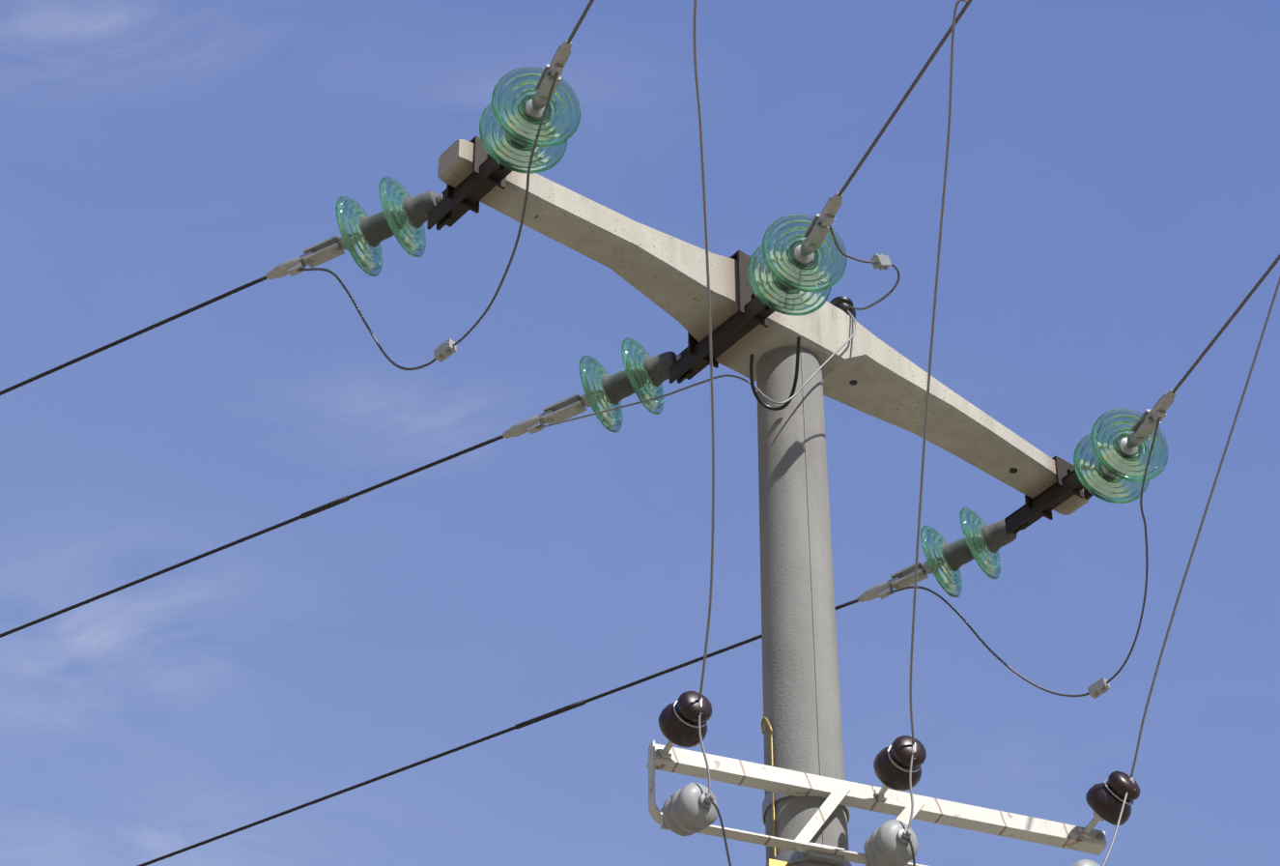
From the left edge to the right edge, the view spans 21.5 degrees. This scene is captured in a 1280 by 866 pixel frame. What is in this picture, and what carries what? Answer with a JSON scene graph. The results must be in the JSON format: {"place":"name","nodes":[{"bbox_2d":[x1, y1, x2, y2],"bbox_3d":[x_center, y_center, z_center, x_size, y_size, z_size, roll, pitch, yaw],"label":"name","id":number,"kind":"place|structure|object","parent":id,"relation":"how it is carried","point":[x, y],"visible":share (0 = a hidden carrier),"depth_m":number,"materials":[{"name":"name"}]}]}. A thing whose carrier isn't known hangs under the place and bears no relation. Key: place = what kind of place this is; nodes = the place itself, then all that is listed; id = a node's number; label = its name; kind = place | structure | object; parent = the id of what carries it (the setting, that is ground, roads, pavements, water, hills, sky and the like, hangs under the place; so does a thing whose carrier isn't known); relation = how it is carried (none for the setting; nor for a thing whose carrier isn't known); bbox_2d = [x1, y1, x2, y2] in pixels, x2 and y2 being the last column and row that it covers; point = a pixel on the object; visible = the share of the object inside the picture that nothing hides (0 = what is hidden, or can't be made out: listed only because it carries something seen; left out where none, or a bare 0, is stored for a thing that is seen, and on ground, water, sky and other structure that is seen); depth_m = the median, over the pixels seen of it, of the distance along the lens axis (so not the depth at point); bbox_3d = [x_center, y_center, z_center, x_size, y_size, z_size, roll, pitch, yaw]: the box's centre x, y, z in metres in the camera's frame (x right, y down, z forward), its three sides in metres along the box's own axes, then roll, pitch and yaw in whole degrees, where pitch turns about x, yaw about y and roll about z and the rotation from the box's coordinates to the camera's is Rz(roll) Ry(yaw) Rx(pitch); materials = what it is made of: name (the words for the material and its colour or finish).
{"place":"outdoors","nodes":[
{"label":"outdoors","id":0,"kind":"place"},
{"bbox_2d":[0,0,1279,865],"label":"sky","id":1,"kind":"structure","parent":0,"point":[1112,196],"materials":[{"name":"blue"}]},
{"label":"ground","id":2,"kind":"structure","parent":0,"visible":0},
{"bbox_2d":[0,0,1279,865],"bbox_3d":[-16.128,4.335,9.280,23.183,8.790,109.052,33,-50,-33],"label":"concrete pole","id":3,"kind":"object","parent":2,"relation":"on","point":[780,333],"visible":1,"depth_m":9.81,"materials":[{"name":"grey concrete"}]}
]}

